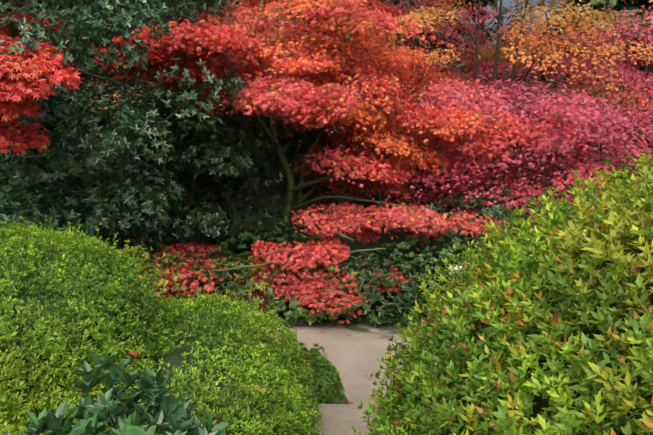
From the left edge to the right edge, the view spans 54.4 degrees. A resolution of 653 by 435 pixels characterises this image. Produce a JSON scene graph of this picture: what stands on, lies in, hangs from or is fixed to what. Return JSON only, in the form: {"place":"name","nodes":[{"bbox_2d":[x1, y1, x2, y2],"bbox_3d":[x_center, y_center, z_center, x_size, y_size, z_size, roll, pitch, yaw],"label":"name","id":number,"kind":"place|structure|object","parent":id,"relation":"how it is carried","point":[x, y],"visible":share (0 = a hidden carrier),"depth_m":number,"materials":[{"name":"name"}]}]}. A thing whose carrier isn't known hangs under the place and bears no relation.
{"place":"outdoors","nodes":[
{"label":"outdoors","id":0,"kind":"place"},
{"bbox_2d":[1,73,573,334],"bbox_3d":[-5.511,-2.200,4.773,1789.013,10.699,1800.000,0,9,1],"label":"ground","id":1,"kind":"structure","parent":0,"point":[355,244],"depth_m":16.61,"materials":[{"name":"soil"}]},
{"bbox_2d":[0,10,82,154],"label":"maple","id":2,"kind":"object","parent":1,"relation":"on","point":[23,72],"visible":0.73,"depth_m":4.83,"materials":[{"name":"red plant"}]},
{"bbox_2d":[4,0,106,147],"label":"tree","id":3,"kind":"object","parent":1,"relation":"on","point":[67,102],"visible":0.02,"depth_m":21.50,"materials":[{"name":"green plant"}]},
{"bbox_2d":[3,0,109,131],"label":"conifer","id":4,"kind":"object","parent":1,"relation":"on","point":[9,10],"depth_m":22.44,"materials":[{"name":"green plant"}]},
{"bbox_2d":[0,67,141,250],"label":"evergreen","id":5,"kind":"object","parent":1,"relation":"on","point":[57,168],"visible":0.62,"depth_m":6.36,"materials":[{"name":"green plant"}]},
{"bbox_2d":[0,0,171,213],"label":"tree","id":6,"kind":"object","parent":1,"relation":"on","point":[83,75],"visible":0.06,"depth_m":14.19,"materials":[{"name":"green plant"}]},
{"bbox_2d":[0,206,187,434],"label":"azalea mound","id":7,"kind":"object","parent":1,"relation":"on","point":[65,308],"visible":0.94,"depth_m":2.98,"materials":[{"name":"green plant"}]},
{"bbox_2d":[5,347,228,434],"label":"glossy shrub","id":8,"kind":"object","parent":1,"relation":"on","point":[89,413],"visible":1,"depth_m":2.05,"materials":[{"name":"green plant"}]},
{"bbox_2d":[0,0,247,245],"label":"evergreen","id":9,"kind":"object","parent":1,"relation":"on","point":[71,15],"visible":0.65,"depth_m":6.36,"materials":[{"name":"green plant"}]},
{"bbox_2d":[32,5,223,143],"bbox_3d":[-6.292,-5.185,19.017,7.856,9.143,8.113,0,9,1],"label":"tree","id":10,"kind":"object","parent":1,"relation":"on","point":[91,77],"depth_m":17.18,"materials":[{"name":"green plant"}]},
{"bbox_2d":[0,0,272,180],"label":"tree","id":11,"kind":"object","parent":1,"relation":"on","point":[103,93],"visible":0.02,"depth_m":13.69,"materials":[{"name":"green plant"}]},
{"bbox_2d":[80,0,208,132],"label":"conifer","id":12,"kind":"object","parent":1,"relation":"on","point":[100,122],"visible":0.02,"depth_m":22.85,"materials":[{"name":"green plant"}]},
{"bbox_2d":[123,246,186,318],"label":"yellow shrub","id":13,"kind":"object","parent":1,"relation":"on","point":[156,267],"visible":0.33,"depth_m":6.12,"materials":[{"name":"green plant"}]},
{"bbox_2d":[0,281,325,434],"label":"azalea mound","id":14,"kind":"object","parent":1,"relation":"on","point":[223,364],"visible":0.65,"depth_m":3.04,"materials":[{"name":"green plant"}]},
{"bbox_2d":[86,108,257,279],"bbox_3d":[-2.088,-0.252,8.543,2.511,2.557,2.907,0,9,1],"label":"evergreen","id":15,"kind":"object","parent":1,"relation":"on","point":[215,154],"visible":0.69,"depth_m":7.72,"materials":[{"name":"green plant"}]},
{"bbox_2d":[138,244,234,314],"bbox_3d":[-1.701,0.774,7.177,1.597,0.924,1.304,0,9,1],"label":"leafy shrub","id":16,"kind":"object","parent":1,"relation":"on","point":[182,260],"visible":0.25,"depth_m":6.97,"materials":[{"name":"red plant"}]},
{"bbox_2d":[67,1,313,216],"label":"tree","id":17,"kind":"object","parent":1,"relation":"on","point":[129,91],"visible":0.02,"depth_m":13.91,"materials":[{"name":"green plant"}]},
{"bbox_2d":[70,84,345,256],"bbox_3d":[-1.894,-0.743,10.646,4.422,2.942,4.179,0,9,1],"label":"evergreen","id":18,"kind":"object","parent":1,"relation":"on","point":[292,146],"visible":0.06,"depth_m":9.52,"materials":[{"name":"green plant"}]},
{"bbox_2d":[167,246,306,321],"bbox_3d":[-1.036,0.784,7.322,1.709,0.822,1.380,0,9,1],"label":"leafy shrub","id":19,"kind":"object","parent":1,"relation":"on","point":[249,282],"visible":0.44,"depth_m":7.02,"materials":[{"name":"green plant"}]},
{"bbox_2d":[65,0,436,212],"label":"tree","id":20,"kind":"object","parent":1,"relation":"on","point":[257,182],"visible":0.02,"depth_m":13.41,"materials":[{"name":"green plant"}]},
{"bbox_2d":[204,218,339,299],"bbox_3d":[-0.646,0.548,8.364,2.040,1.055,1.607,0,9,1],"label":"leafy shrub","id":21,"kind":"object","parent":1,"relation":"on","point":[251,237],"visible":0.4,"depth_m":8.19,"materials":[{"name":"green plant"}]},
{"bbox_2d":[151,238,417,324],"bbox_3d":[-0.442,0.749,7.324,3.124,0.958,1.616,-2,9,-11],"label":"maple","id":22,"kind":"object","parent":1,"relation":"on","point":[303,288],"visible":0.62,"depth_m":7.08,"materials":[{"name":"red plant"}]},
{"bbox_2d":[262,12,326,193],"bbox_3d":[-0.639,-8.803,22.732,6.437,16.010,5.778,0,9,1],"label":"conifer","id":23,"kind":"object","parent":1,"relation":"on","point":[325,189],"depth_m":23.55,"materials":[{"name":"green plant"}]},
{"bbox_2d":[88,0,532,256],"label":"maple","id":24,"kind":"object","parent":1,"relation":"on","point":[351,93],"visible":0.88,"depth_m":7.94,"materials":[{"name":"red plant"}]},
{"bbox_2d":[241,254,382,327],"bbox_3d":[-0.162,0.818,7.425,1.708,0.769,1.392,0,9,1],"label":"leafy shrub","id":25,"kind":"object","parent":1,"relation":"on","point":[299,314],"visible":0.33,"depth_m":6.99,"materials":[{"name":"green plant"}]},
{"bbox_2d":[287,342,349,403],"bbox_3d":[-0.098,1.163,4.347,0.615,0.622,0.604,0,9,1],"label":"clipped ball","id":26,"kind":"object","parent":1,"relation":"on","point":[326,391],"visible":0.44,"depth_m":4.25,"materials":[{"name":"green plant"}]},
{"bbox_2d":[222,0,480,204],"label":"tree","id":27,"kind":"object","parent":1,"relation":"on","point":[416,41],"visible":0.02,"depth_m":18.00,"materials":[{"name":"green plant"}]},
{"bbox_2d":[240,0,462,219],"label":"tree","id":28,"kind":"object","parent":1,"relation":"on","point":[338,199],"visible":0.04,"depth_m":17.00,"materials":[{"name":"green plant"}]},
{"bbox_2d":[276,0,465,227],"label":"tree","id":29,"kind":"object","parent":1,"relation":"on","point":[366,205],"visible":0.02,"depth_m":19.72,"materials":[{"name":"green plant"}]},
{"bbox_2d":[320,252,433,327],"bbox_3d":[0.614,0.832,7.529,1.622,0.844,1.316,0,9,1],"label":"leafy shrub","id":30,"kind":"object","parent":1,"relation":"on","point":[374,297],"visible":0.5,"depth_m":7.20,"materials":[{"name":"green plant"}]},
{"bbox_2d":[283,0,521,263],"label":"tree","id":31,"kind":"object","parent":1,"relation":"on","point":[389,236],"visible":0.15,"depth_m":14.12,"materials":[{"name":"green plant"}]},
{"bbox_2d":[358,232,478,315],"bbox_3d":[1.296,0.653,7.896,1.872,1.022,1.500,0,9,1],"label":"leafy shrub","id":32,"kind":"object","parent":1,"relation":"on","point":[399,250],"visible":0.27,"depth_m":7.62,"materials":[{"name":"green plant"}]},
{"bbox_2d":[377,0,503,226],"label":"tree","id":33,"kind":"object","parent":1,"relation":"on","point":[485,2],"depth_m":21.82,"materials":[{"name":"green plant"}]},
{"bbox_2d":[332,13,558,212],"bbox_3d":[4.114,-3.658,24.486,8.964,7.781,8.760,3,9,22],"label":"tree","id":34,"kind":"object","parent":1,"relation":"on","point":[490,42],"visible":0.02,"depth_m":22.59,"materials":[{"name":"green plant"}]},
{"bbox_2d":[448,264,469,280],"bbox_3d":[1.567,0.868,7.422,0.324,0.668,0.064,0,9,1],"label":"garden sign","id":35,"kind":"object","parent":1,"relation":"on","point":[456,265],"visible":0.1,"depth_m":7.35,"materials":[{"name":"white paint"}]},
{"bbox_2d":[404,188,532,292],"bbox_3d":[1.968,0.312,8.459,2.334,1.466,1.814,0,9,1],"label":"leafy shrub","id":36,"kind":"object","parent":1,"relation":"on","point":[488,210],"visible":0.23,"depth_m":8.12,"materials":[{"name":"green plant"}]},
{"bbox_2d":[293,72,651,233],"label":"japanese maple","id":37,"kind":"object","parent":1,"relation":"on","point":[437,94],"visible":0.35,"depth_m":8.96,"materials":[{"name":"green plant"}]},
{"bbox_2d":[352,151,652,434],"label":"azalea mound","id":38,"kind":"object","parent":1,"relation":"on","point":[545,327],"visible":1,"depth_m":1.70,"materials":[{"name":"green plant"}]},
{"bbox_2d":[367,0,652,202],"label":"tree","id":39,"kind":"object","parent":1,"relation":"on","point":[514,56],"visible":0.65,"depth_m":11.13,"materials":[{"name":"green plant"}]},
{"bbox_2d":[440,0,580,153],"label":"tree","id":40,"kind":"object","parent":1,"relation":"on","point":[502,22],"visible":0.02,"depth_m":28.90,"materials":[{"name":"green plant"}]},
{"bbox_2d":[437,163,588,283],"bbox_3d":[2.919,0.131,9.366,2.672,1.888,2.081,0,9,1],"label":"leafy shrub","id":41,"kind":"object","parent":1,"relation":"on","point":[550,183],"visible":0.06,"depth_m":9.04,"materials":[{"name":"green plant"}]},
{"bbox_2d":[447,30,584,208],"bbox_3d":[8.855,-3.834,25.713,9.286,7.772,8.920,0,9,1],"label":"tree","id":42,"kind":"object","parent":1,"relation":"on","point":[460,195],"visible":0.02,"depth_m":24.85,"materials":[{"name":"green plant"}]},
{"bbox_2d":[406,16,652,209],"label":"pink maple","id":43,"kind":"object","parent":1,"relation":"on","point":[507,68],"visible":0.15,"depth_m":14.87,"materials":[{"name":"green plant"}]},
{"bbox_2d":[411,76,652,223],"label":"japanese maple","id":44,"kind":"object","parent":1,"relation":"on","point":[629,119],"visible":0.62,"depth_m":8.34,"materials":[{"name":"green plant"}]},
{"bbox_2d":[502,0,579,95],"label":"tree","id":45,"kind":"object","parent":1,"relation":"on","point":[539,8],"depth_m":28.56,"materials":[{"name":"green plant"}]},
{"bbox_2d":[450,5,652,205],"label":"pink maple","id":46,"kind":"object","parent":1,"relation":"on","point":[648,36],"visible":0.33,"depth_m":11.41,"materials":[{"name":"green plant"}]},
{"bbox_2d":[501,0,652,194],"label":"maple","id":47,"kind":"object","parent":1,"relation":"on","point":[596,5],"visible":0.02,"depth_m":18.28,"materials":[{"name":"pink plant"}]},
{"bbox_2d":[612,28,652,170],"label":"tree","id":48,"kind":"object","parent":1,"relation":"on","point":[650,68],"visible":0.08,"depth_m":18.09,"materials":[{"name":"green plant"}]},
{"bbox_2d":[618,0,652,131],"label":"conifer","id":49,"kind":"object","parent":1,"relation":"on","point":[646,3],"visible":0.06,"depth_m":19.93,"materials":[{"name":"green plant"}]},
{"bbox_2d":[215,304,408,434],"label":"sand path","id":50,"kind":"structure","parent":0,"point":[354,350],"depth_m":6.01,"materials":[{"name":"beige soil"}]},
{"bbox_2d":[304,348,332,385],"bbox_3d":[-0.125,1.300,5.228,0.410,0.453,0.417,0,9,1],"label":"clipped ball","id":51,"kind":"object","parent":50,"relation":"on","point":[318,361],"visible":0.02,"depth_m":5.20,"materials":[{"name":"green plant"}]},
{"bbox_2d":[405,0,585,72],"label":"sky","id":52,"kind":"structure","parent":0,"point":[506,5],"materials":[{"name":"blue"}]}
]}

